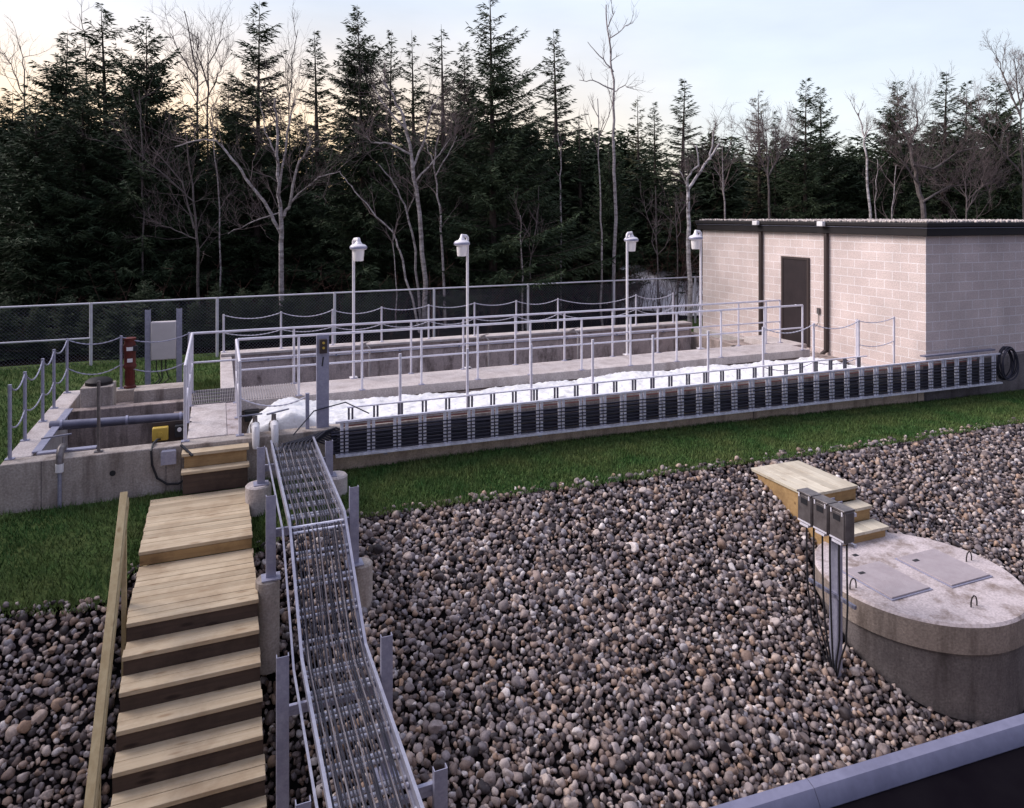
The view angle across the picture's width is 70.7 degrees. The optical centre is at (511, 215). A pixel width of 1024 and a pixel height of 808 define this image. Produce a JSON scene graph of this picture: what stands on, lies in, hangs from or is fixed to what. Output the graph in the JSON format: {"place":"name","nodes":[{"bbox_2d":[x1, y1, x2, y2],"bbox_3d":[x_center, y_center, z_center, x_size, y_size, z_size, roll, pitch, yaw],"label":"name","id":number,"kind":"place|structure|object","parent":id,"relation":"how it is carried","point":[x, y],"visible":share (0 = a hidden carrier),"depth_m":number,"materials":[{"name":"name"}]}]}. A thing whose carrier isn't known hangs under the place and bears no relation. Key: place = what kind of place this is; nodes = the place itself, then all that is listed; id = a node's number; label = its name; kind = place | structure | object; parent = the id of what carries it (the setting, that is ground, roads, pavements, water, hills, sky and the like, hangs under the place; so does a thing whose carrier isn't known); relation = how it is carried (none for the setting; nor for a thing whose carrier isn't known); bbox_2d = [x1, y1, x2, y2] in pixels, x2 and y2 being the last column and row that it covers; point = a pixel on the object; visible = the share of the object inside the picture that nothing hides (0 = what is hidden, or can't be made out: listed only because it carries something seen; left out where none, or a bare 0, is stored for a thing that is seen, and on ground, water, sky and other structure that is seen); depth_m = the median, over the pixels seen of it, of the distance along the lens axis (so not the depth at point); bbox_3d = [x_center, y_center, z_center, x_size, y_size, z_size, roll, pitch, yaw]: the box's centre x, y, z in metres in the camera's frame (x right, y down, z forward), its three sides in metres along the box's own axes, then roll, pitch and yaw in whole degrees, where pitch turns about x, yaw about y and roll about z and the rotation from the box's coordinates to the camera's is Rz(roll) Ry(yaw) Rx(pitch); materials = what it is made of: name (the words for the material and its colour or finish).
{"place":"outdoors","nodes":[
{"label":"outdoors","id":0,"kind":"place"},
{"bbox_2d":[0,297,1023,617],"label":"ground","id":1,"kind":"structure","parent":0,"point":[212,365],"depth_m":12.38,"materials":[{"name":"green plant"}]},
{"bbox_2d":[0,14,53,125],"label":"bare tree","id":2,"kind":"object","parent":1,"relation":"on","point":[14,71],"visible":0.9,"depth_m":27.04,"materials":[{"name":"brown plant"}]},
{"bbox_2d":[0,88,60,313],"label":"spruce tree","id":3,"kind":"object","parent":1,"relation":"on","point":[5,122],"visible":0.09,"depth_m":25.79,"materials":[{"name":"green plant"}]},
{"bbox_2d":[0,101,123,326],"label":"spruce tree","id":4,"kind":"object","parent":1,"relation":"on","point":[23,239],"visible":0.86,"depth_m":23.03,"materials":[{"name":"green plant"}]},
{"bbox_2d":[0,31,140,295],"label":"spruce tree","id":5,"kind":"object","parent":1,"relation":"on","point":[58,87],"visible":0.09,"depth_m":26.81,"materials":[{"name":"green plant"}]},
{"bbox_2d":[0,77,153,320],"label":"spruce tree","id":6,"kind":"object","parent":1,"relation":"on","point":[82,161],"visible":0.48,"depth_m":24.00,"materials":[{"name":"green plant"}]},
{"bbox_2d":[0,382,192,514],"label":"inlet chamber","id":7,"kind":"object","parent":1,"relation":"on","point":[121,462],"visible":0.42,"depth_m":9.25,"materials":[{"name":"concrete"}]},
{"bbox_2d":[41,433,71,507],"bbox_3d":[-5.657,3.207,9.044,0.284,0.887,0.459,0,0,-55],"label":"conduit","id":8,"kind":"object","parent":7,"relation":"attached to","point":[60,451],"depth_m":8.86,"materials":[{"name":"metal"}]},
{"bbox_2d":[4,332,190,460],"bbox_3d":[-5.988,2.540,10.901,2.010,0.920,3.670,0,0,-22],"label":"chain barrier","id":9,"kind":"object","parent":7,"relation":"on","point":[24,382],"visible":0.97,"depth_m":10.50,"materials":[{"name":"metal"}]},
{"bbox_2d":[80,376,115,407],"bbox_3d":[-6.716,2.919,11.720,0.460,0.562,0.458,0,0,-22],"label":"grey tank box","id":10,"kind":"object","parent":7,"relation":"on","point":[88,393],"visible":0.78,"depth_m":11.55,"materials":[{"name":"concrete"}]},
{"bbox_2d":[49,412,182,429],"bbox_3d":[-5.736,3.016,10.583,1.830,0.225,0.422,0,0,-16],"label":"blue pipe","id":11,"kind":"object","parent":7,"relation":"attached to","point":[92,422],"visible":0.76,"depth_m":10.44,"materials":[{"name":"metal"}]},
{"bbox_2d":[123,337,137,388],"bbox_3d":[-6.658,2.560,12.590,0.235,0.880,0.225,0,0,-22],"label":"red control post","id":12,"kind":"object","parent":7,"relation":"on","point":[130,347],"visible":1,"depth_m":12.52,"materials":[{"name":"metal"}]},
{"bbox_2d":[150,420,182,484],"bbox_3d":[-4.613,3.177,9.672,0.447,0.634,0.804,0,0,-22],"label":"isolator box","id":13,"kind":"object","parent":7,"relation":"attached to","point":[168,431],"visible":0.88,"depth_m":9.96,"materials":[{"name":"yellow"}]},
{"bbox_2d":[4,2,192,314],"bbox_3d":[-14.307,-1.892,26.082,6.346,11.433,7.864,0,0,-10],"label":"spruce tree","id":14,"kind":"object","parent":1,"relation":"on","point":[95,68],"visible":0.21,"depth_m":25.50,"materials":[{"name":"green plant"}]},
{"bbox_2d":[21,17,253,317],"bbox_3d":[-13.036,-1.524,24.920,6.535,10.666,6.331,0,0,24],"label":"spruce tree","id":15,"kind":"object","parent":1,"relation":"on","point":[122,205],"visible":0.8,"depth_m":24.43,"materials":[{"name":"green plant"}]},
{"bbox_2d":[68,104,237,325],"bbox_3d":[-11.393,0.064,22.894,4.734,7.276,2.390,0,0,0],"label":"bare tree","id":16,"kind":"object","parent":1,"relation":"on","point":[190,214],"visible":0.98,"depth_m":23.00,"materials":[{"name":"brown plant"}]},
{"bbox_2d":[145,308,181,384],"bbox_3d":[-7.380,2.840,15.280,0.710,1.720,0.168,0,0,-22],"label":"control panel","id":17,"kind":"object","parent":1,"relation":"on","point":[155,331],"visible":0.89,"depth_m":15.21,"materials":[{"name":"metal"}]},
{"bbox_2d":[147,0,239,307],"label":"bare tree","id":18,"kind":"object","parent":1,"relation":"on","point":[196,75],"visible":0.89,"depth_m":27.08,"materials":[{"name":"brown plant"}]},
{"bbox_2d":[140,112,252,315],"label":"spruce tree","id":19,"kind":"object","parent":1,"relation":"on","point":[200,189],"visible":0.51,"depth_m":25.84,"materials":[{"name":"green plant"}]},
{"bbox_2d":[161,0,245,270],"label":"bare tree","id":20,"kind":"object","parent":1,"relation":"on","point":[208,59],"visible":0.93,"depth_m":27.29,"materials":[{"name":"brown plant"}]},
{"bbox_2d":[177,63,239,306],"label":"bare tree","id":21,"kind":"object","parent":1,"relation":"on","point":[216,167],"visible":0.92,"depth_m":23.80,"materials":[{"name":"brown plant"}]},
{"bbox_2d":[181,443,248,494],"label":"box steps","id":22,"kind":"structure","parent":1,"relation":"on","point":[212,468],"depth_m":9.35,"materials":[{"name":"brown wood"}]},
{"bbox_2d":[190,78,273,308],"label":"spruce tree","id":23,"kind":"object","parent":1,"relation":"on","point":[224,171],"visible":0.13,"depth_m":27.69,"materials":[{"name":"green plant"}]},
{"bbox_2d":[131,40,369,320],"bbox_3d":[-8.101,-0.912,22.542,7.522,9.228,3.524,0,0,10],"label":"bare tree","id":24,"kind":"object","parent":1,"relation":"on","point":[280,226],"visible":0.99,"depth_m":22.42,"materials":[{"name":"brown plant"}]},
{"bbox_2d":[170,2,338,312],"bbox_3d":[-9.677,-2.084,27.173,7.077,11.833,5.711,0,0,-30],"label":"spruce tree","id":25,"kind":"object","parent":1,"relation":"on","point":[255,235],"visible":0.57,"depth_m":26.58,"materials":[{"name":"green plant"}]},
{"bbox_2d":[244,1,312,246],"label":"bare tree","id":26,"kind":"object","parent":1,"relation":"on","point":[288,72],"visible":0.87,"depth_m":26.83,"materials":[{"name":"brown plant"}]},
{"bbox_2d":[245,440,346,516],"bbox_3d":[-2.727,3.415,9.169,1.250,1.070,0.308,0,0,-22],"label":"tray support","id":27,"kind":"object","parent":1,"relation":"on","point":[257,491],"visible":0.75,"depth_m":8.97,"materials":[{"name":"metal"}]},
{"bbox_2d":[265,437,424,807],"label":"cable tray","id":28,"kind":"object","parent":27,"relation":"on","point":[406,777],"visible":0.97,"depth_m":6.14,"materials":[{"name":"metal"}]},
{"bbox_2d":[247,113,350,313],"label":"spruce tree","id":29,"kind":"object","parent":1,"relation":"on","point":[300,259],"visible":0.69,"depth_m":26.09,"materials":[{"name":"green plant"}]},
{"bbox_2d":[283,30,369,308],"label":"spruce tree","id":30,"kind":"object","parent":1,"relation":"on","point":[318,157],"visible":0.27,"depth_m":27.96,"materials":[{"name":"green plant"}]},
{"bbox_2d":[0,276,702,369],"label":"chain link fence","id":31,"kind":"object","parent":1,"relation":"on","point":[91,330],"visible":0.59,"depth_m":19.26,"materials":[{"name":"metal"}]},
{"bbox_2d":[278,5,446,320],"bbox_3d":[-5.060,-1.752,25.162,5.539,11.142,5.414,0,0,-42],"label":"spruce tree","id":32,"kind":"object","parent":1,"relation":"on","point":[362,227],"visible":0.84,"depth_m":24.59,"materials":[{"name":"green plant"}]},
{"bbox_2d":[366,30,411,278],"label":"spruce tree","id":33,"kind":"object","parent":1,"relation":"on","point":[390,85],"visible":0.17,"depth_m":28.91,"materials":[{"name":"green plant"}]},
{"bbox_2d":[319,43,479,329],"bbox_3d":[-3.546,-0.935,22.901,5.276,9.281,2.870,0,0,-8],"label":"bare tree","id":34,"kind":"object","parent":1,"relation":"on","point":[420,226],"visible":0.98,"depth_m":22.82,"materials":[{"name":"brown plant"}]},
{"bbox_2d":[363,121,449,326],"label":"bare tree","id":35,"kind":"object","parent":1,"relation":"on","point":[415,254],"visible":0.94,"depth_m":23.03,"materials":[{"name":"grey plant"}]},
{"bbox_2d":[367,133,452,311],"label":"spruce tree","id":36,"kind":"object","parent":1,"relation":"on","point":[425,204],"visible":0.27,"depth_m":26.71,"materials":[{"name":"green plant"}]},
{"bbox_2d":[385,36,440,280],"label":"spruce tree","id":37,"kind":"object","parent":1,"relation":"on","point":[412,110],"visible":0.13,"depth_m":29.95,"materials":[{"name":"green plant"}]},
{"bbox_2d":[2,200,836,335],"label":"undergrowth","id":38,"kind":"object","parent":1,"relation":"on","point":[660,304],"visible":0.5,"depth_m":24.15,"materials":[{"name":"plant"}]},
{"bbox_2d":[393,29,488,276],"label":"spruce tree","id":39,"kind":"object","parent":1,"relation":"on","point":[439,148],"visible":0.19,"depth_m":28.93,"materials":[{"name":"green plant"}]},
{"bbox_2d":[398,75,491,328],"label":"bare tree","id":40,"kind":"object","parent":1,"relation":"on","point":[440,206],"visible":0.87,"depth_m":23.08,"materials":[{"name":"brown plant"}]},
{"bbox_2d":[403,42,523,316],"bbox_3d":[-1.673,-1.208,25.605,4.309,10.006,4.402,0,0,-2],"label":"spruce tree","id":41,"kind":"object","parent":1,"relation":"on","point":[461,209],"visible":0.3,"depth_m":25.28,"materials":[{"name":"green plant"}]},
{"bbox_2d":[0,110,1023,361],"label":"forest","id":42,"kind":"object","parent":1,"relation":"on","point":[736,204],"visible":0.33,"depth_m":28.80,"materials":[{"name":"green plant"}]},
{"bbox_2d":[417,0,631,322],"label":"spruce tree","id":43,"kind":"object","parent":1,"relation":"on","point":[491,248],"visible":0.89,"depth_m":23.49,"materials":[{"name":"green plant"}]},
{"bbox_2d":[479,101,586,319],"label":"spruce tree","id":44,"kind":"object","parent":1,"relation":"on","point":[543,161],"visible":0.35,"depth_m":24.72,"materials":[{"name":"green plant"}]},
{"bbox_2d":[530,29,595,277],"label":"spruce tree","id":45,"kind":"object","parent":1,"relation":"on","point":[554,99],"visible":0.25,"depth_m":29.96,"materials":[{"name":"green plant"}]},
{"bbox_2d":[556,116,608,301],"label":"spruce tree","id":46,"kind":"object","parent":1,"relation":"on","point":[579,194],"visible":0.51,"depth_m":28.92,"materials":[{"name":"green plant"}]},
{"bbox_2d":[579,77,620,325],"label":"bare tree","id":47,"kind":"object","parent":1,"relation":"on","point":[603,122],"visible":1,"depth_m":23.15,"materials":[{"name":"grey plant"}]},
{"bbox_2d":[181,321,1023,490],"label":"treatment tank","id":48,"kind":"object","parent":1,"relation":"on","point":[263,377],"visible":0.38,"depth_m":15.60,"materials":[{"name":"concrete"}]},
{"bbox_2d":[316,334,328,427],"bbox_3d":[-2.674,2.345,10.204,0.170,1.310,0.145,0,0,-22],"label":"steel post","id":49,"kind":"object","parent":48,"relation":"on","point":[322,376],"visible":1,"depth_m":10.21,"materials":[{"name":"grey metal"}]},
{"bbox_2d":[221,293,675,352],"bbox_3d":[-0.883,2.530,17.698,11.600,0.820,0.080,0,0,-22],"label":"chain barrier","id":50,"kind":"object","parent":48,"relation":"on","point":[429,305],"visible":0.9,"depth_m":17.22,"materials":[{"name":"metal"}]},
{"bbox_2d":[241,329,688,361],"bbox_3d":[-0.505,3.130,17.647,11.600,0.060,0.039,0,0,-22],"label":"conduit pipe","id":51,"kind":"object","parent":48,"relation":"attached to","point":[400,350],"visible":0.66,"depth_m":17.26,"materials":[{"name":"metal"}]},
{"bbox_2d":[187,342,809,438],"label":"walkway","id":52,"kind":"structure","parent":48,"relation":"on","point":[213,419],"depth_m":13.34,"materials":[{"name":"concrete"}]},
{"bbox_2d":[181,333,194,442],"bbox_3d":[-4.878,2.490,10.895,0.100,1.020,2.900,0,0,-22],"label":"pipe railing","id":53,"kind":"object","parent":52,"relation":"on","point":[187,382],"visible":0.99,"depth_m":10.43,"materials":[{"name":"metal"}]},
{"bbox_2d":[233,339,243,436],"bbox_3d":[-4.069,2.490,10.712,0.100,1.020,1.950,0,0,-22],"label":"pipe railing","id":54,"kind":"object","parent":52,"relation":"on","point":[237,377],"visible":0.98,"depth_m":9.98,"materials":[{"name":"metal"}]},
{"bbox_2d":[349,237,366,378],"bbox_3d":[-2.830,1.698,13.260,0.316,2.604,0.388,0,0,-22],"label":"lamp post","id":55,"kind":"object","parent":52,"relation":"on","point":[357,247],"visible":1,"depth_m":13.31,"materials":[{"name":"metal"}]},
{"bbox_2d":[454,234,469,368],"bbox_3d":[-0.959,1.678,14.103,0.358,2.644,0.316,0,0,-22],"label":"lamp post","id":56,"kind":"object","parent":52,"relation":"on","point":[461,244],"visible":1,"depth_m":14.17,"materials":[{"name":"metal"}]},
{"bbox_2d":[190,299,782,383],"bbox_3d":[0.446,2.490,14.655,12.840,1.020,0.080,0,0,-22],"label":"pipe railing","id":57,"kind":"object","parent":52,"relation":"on","point":[410,321],"visible":0.91,"depth_m":14.33,"materials":[{"name":"metal"}]},
{"bbox_2d":[234,304,804,401],"bbox_3d":[1.029,2.490,13.888,11.900,1.020,0.080,0,0,-22],"label":"pipe railing","id":58,"kind":"object","parent":52,"relation":"on","point":[421,356],"visible":0.86,"depth_m":13.46,"materials":[{"name":"metal"}]},
{"bbox_2d":[623,231,638,354],"bbox_3d":[2.569,1.669,15.629,0.348,2.663,0.316,0,0,-22],"label":"lamp post","id":59,"kind":"object","parent":52,"relation":"on","point":[630,240],"visible":0.99,"depth_m":15.54,"materials":[{"name":"metal"}]},
{"bbox_2d":[399,331,708,413],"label":"posts","id":60,"kind":"object","parent":48,"relation":"on","point":[467,371],"visible":0.48,"depth_m":11.69,"materials":[{"name":"metal"}]},
{"bbox_2d":[347,355,867,419],"bbox_3d":[2.341,3.003,12.458,10.250,0.423,0.075,0,0,-22],"label":"weir","id":61,"kind":"object","parent":48,"relation":"attached to","point":[556,388],"visible":0.45,"depth_m":12.21,"materials":[{"name":"metal"}]},
{"bbox_2d":[331,348,1002,457],"bbox_3d":[3.830,3.158,12.581,13.700,0.746,0.298,0,0,-22],"label":"cable tray","id":62,"kind":"object","parent":48,"relation":"attached to","point":[359,442],"visible":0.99,"depth_m":11.83,"materials":[{"name":"metal"}]},
{"bbox_2d":[279,402,368,453],"bbox_3d":[-2.635,2.972,9.884,0.524,0.599,1.364,0,0,35],"label":"cable run","id":63,"kind":"object","parent":62,"relation":"on","point":[319,436],"visible":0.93,"depth_m":9.84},
{"bbox_2d":[996,346,1018,380],"bbox_3d":[10.382,3.097,15.124,0.558,0.733,0.185,0,0,-22],"label":"cable coil","id":64,"kind":"object","parent":62,"relation":"hanging from","point":[1006,349],"visible":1,"depth_m":15.11,"materials":[{"name":"black rubber"}]},
{"bbox_2d":[762,320,859,376],"bbox_3d":[5.810,2.830,13.949,2.500,1.500,0.080,0,0,-22],"label":"chain barrier","id":65,"kind":"object","parent":48,"relation":"on","point":[813,325],"visible":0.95,"depth_m":13.94,"materials":[{"name":"metal"}]},
{"bbox_2d":[567,144,650,308],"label":"spruce tree","id":66,"kind":"object","parent":1,"relation":"on","point":[607,211],"visible":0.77,"depth_m":26.79,"materials":[{"name":"green plant"}]},
{"bbox_2d":[578,2,650,315],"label":"bare tree","id":67,"kind":"object","parent":1,"relation":"on","point":[614,192],"visible":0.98,"depth_m":24.58,"materials":[{"name":"grey plant"}]},
{"bbox_2d":[620,96,656,243],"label":"spruce tree","id":68,"kind":"object","parent":1,"relation":"on","point":[637,151],"visible":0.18,"depth_m":30.97,"materials":[{"name":"green plant"}]},
{"bbox_2d":[587,263,702,315],"bbox_3d":[5.965,2.768,28.788,5.200,2.062,7.200,0,0,-22],"label":"bush","id":69,"kind":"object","parent":1,"relation":"on","point":[665,273],"depth_m":27.09,"materials":[{"name":"plant"}]},
{"bbox_2d":[627,102,690,274],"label":"spruce tree","id":70,"kind":"object","parent":1,"relation":"on","point":[655,183],"visible":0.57,"depth_m":28.95,"materials":[{"name":"green plant"}]},
{"bbox_2d":[638,79,720,297],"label":"spruce tree","id":71,"kind":"object","parent":1,"relation":"on","point":[683,217],"visible":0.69,"depth_m":27.86,"materials":[{"name":"green plant"}]},
{"bbox_2d":[667,100,726,328],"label":"bare tree","id":72,"kind":"object","parent":1,"relation":"on","point":[688,261],"visible":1,"depth_m":23.02,"materials":[{"name":"brown plant"}]},
{"bbox_2d":[684,117,748,218],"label":"bare tree","id":73,"kind":"object","parent":1,"relation":"on","point":[722,185],"visible":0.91,"depth_m":25.76,"materials":[{"name":"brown plant"}]},
{"bbox_2d":[737,91,784,218],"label":"spruce tree","id":74,"kind":"object","parent":1,"relation":"on","point":[758,182],"visible":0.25,"depth_m":30.97,"materials":[{"name":"green plant"}]},
{"bbox_2d":[720,97,809,218],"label":"bare tree","id":75,"kind":"object","parent":1,"relation":"on","point":[755,126],"visible":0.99,"depth_m":25.88,"materials":[{"name":"brown plant"}]},
{"bbox_2d":[755,111,788,218],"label":"spruce tree","id":76,"kind":"object","parent":1,"relation":"on","point":[775,191],"visible":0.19,"depth_m":29.98,"materials":[{"name":"green plant"}]},
{"bbox_2d":[729,335,848,364],"bbox_3d":[6.633,3.550,17.558,0.830,0.900,3.100,0,0,-22],"label":"door platform","id":77,"kind":"structure","parent":1,"relation":"on","point":[750,340],"depth_m":17.92,"materials":[{"name":"concrete"}]},
{"bbox_2d":[755,78,847,218],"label":"spruce tree","id":78,"kind":"object","parent":1,"relation":"on","point":[814,205],"visible":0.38,"depth_m":27.82,"materials":[{"name":"green plant"}]},
{"bbox_2d":[778,86,868,218],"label":"spruce tree","id":79,"kind":"object","parent":1,"relation":"on","point":[825,193],"visible":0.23,"depth_m":28.70,"materials":[{"name":"green plant"}]},
{"bbox_2d":[694,218,1023,365],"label":"block building","id":80,"kind":"structure","parent":1,"relation":"on","point":[933,286],"depth_m":16.07,"materials":[{"name":"concrete"}]},
{"bbox_2d":[783,258,806,343],"bbox_3d":[7.141,2.170,18.213,0.134,2.140,0.810,0,0,-22],"label":"door","id":81,"kind":"structure","parent":80,"relation":"in","point":[794,270],"depth_m":18.22,"materials":[{"name":"metal"}]},
{"bbox_2d":[845,81,949,218],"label":"spruce tree","id":82,"kind":"object","parent":1,"relation":"on","point":[906,205],"visible":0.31,"depth_m":27.90,"materials":[{"name":"green plant"}]},
{"bbox_2d":[854,62,1021,218],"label":"bare tree","id":83,"kind":"object","parent":1,"relation":"on","point":[915,166],"visible":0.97,"depth_m":25.51,"materials":[{"name":"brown plant"}]},
{"bbox_2d":[909,72,978,218],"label":"spruce tree","id":84,"kind":"object","parent":1,"relation":"on","point":[942,206],"visible":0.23,"depth_m":28.85,"materials":[{"name":"green plant"}]},
{"bbox_2d":[916,80,1001,219],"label":"spruce tree","id":85,"kind":"object","parent":1,"relation":"on","point":[974,102],"visible":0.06,"depth_m":28.85,"materials":[{"name":"green plant"}]},
{"bbox_2d":[918,78,1023,219],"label":"spruce tree","id":86,"kind":"object","parent":1,"relation":"on","point":[1002,210],"visible":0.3,"depth_m":26.74,"materials":[{"name":"green plant"}]},
{"bbox_2d":[929,123,1023,218],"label":"bare tree","id":87,"kind":"object","parent":1,"relation":"on","point":[989,181],"visible":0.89,"depth_m":25.01,"materials":[{"name":"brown plant"}]},
{"bbox_2d":[949,29,1023,219],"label":"bare tree","id":88,"kind":"object","parent":1,"relation":"on","point":[982,123],"visible":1,"depth_m":24.89,"materials":[{"name":"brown plant"}]},
{"bbox_2d":[0,417,1023,807],"bbox_3d":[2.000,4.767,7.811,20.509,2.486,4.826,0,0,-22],"label":"gravel","id":89,"kind":"structure","parent":0,"point":[976,495],"depth_m":7.39,"materials":[{"name":"grey gravel"}]},
{"bbox_2d":[84,488,266,807],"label":"wooden staircase","id":90,"kind":"structure","parent":89,"relation":"on","point":[184,602],"depth_m":6.38,"materials":[{"name":"beige wood"}]},
{"bbox_2d":[255,485,372,674],"bbox_3d":[-2.004,3.645,7.358,1.160,1.730,0.228,0,0,-22],"label":"tray support","id":91,"kind":"object","parent":89,"relation":"on","point":[267,585],"visible":0.81,"depth_m":7.16,"materials":[{"name":"metal"}]},
{"bbox_2d":[276,632,403,807],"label":"tray support","id":92,"kind":"object","parent":89,"relation":"on","point":[285,709],"visible":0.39,"depth_m":5.63,"materials":[{"name":"metal"}]},
{"bbox_2d":[295,763,447,807],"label":"tray support","id":93,"kind":"object","parent":89,"relation":"on","point":[436,788],"visible":0.9,"depth_m":4.88,"materials":[{"name":"metal"}]},
{"bbox_2d":[751,460,888,545],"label":"wooden platform","id":94,"kind":"structure","parent":89,"relation":"on","point":[784,481],"depth_m":9.76,"materials":[{"name":"beige wood"}]},
{"bbox_2d":[797,488,856,679],"bbox_3d":[3.332,3.939,7.600,0.246,1.922,0.645,0,0,-22],"label":"electrical stand","id":95,"kind":"object","parent":89,"relation":"on","point":[831,518],"visible":0.98,"depth_m":7.57,"materials":[{"name":"metal"}]},
{"bbox_2d":[710,713,1023,807],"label":"parapet wall","id":96,"kind":"structure","parent":89,"relation":"on","point":[980,766],"depth_m":2.02,"materials":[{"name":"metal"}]},
{"bbox_2d":[815,532,1023,722],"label":"manhole","id":97,"kind":"object","parent":89,"relation":"on","point":[937,626],"visible":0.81,"depth_m":7.60,"materials":[{"name":"grey concrete"}]},
{"bbox_2d":[0,0,1023,184],"label":"sky","id":98,"kind":"structure","parent":0,"point":[732,51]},
{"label":"water","id":99,"kind":"structure","parent":0,"visible":0},
{"bbox_2d":[246,357,864,432],"bbox_3d":[1.391,3.215,12.999,11.720,0.810,1.780,0,0,-22],"label":"foam","id":100,"kind":"object","parent":99,"relation":"on","point":[293,416],"visible":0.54,"depth_m":12.49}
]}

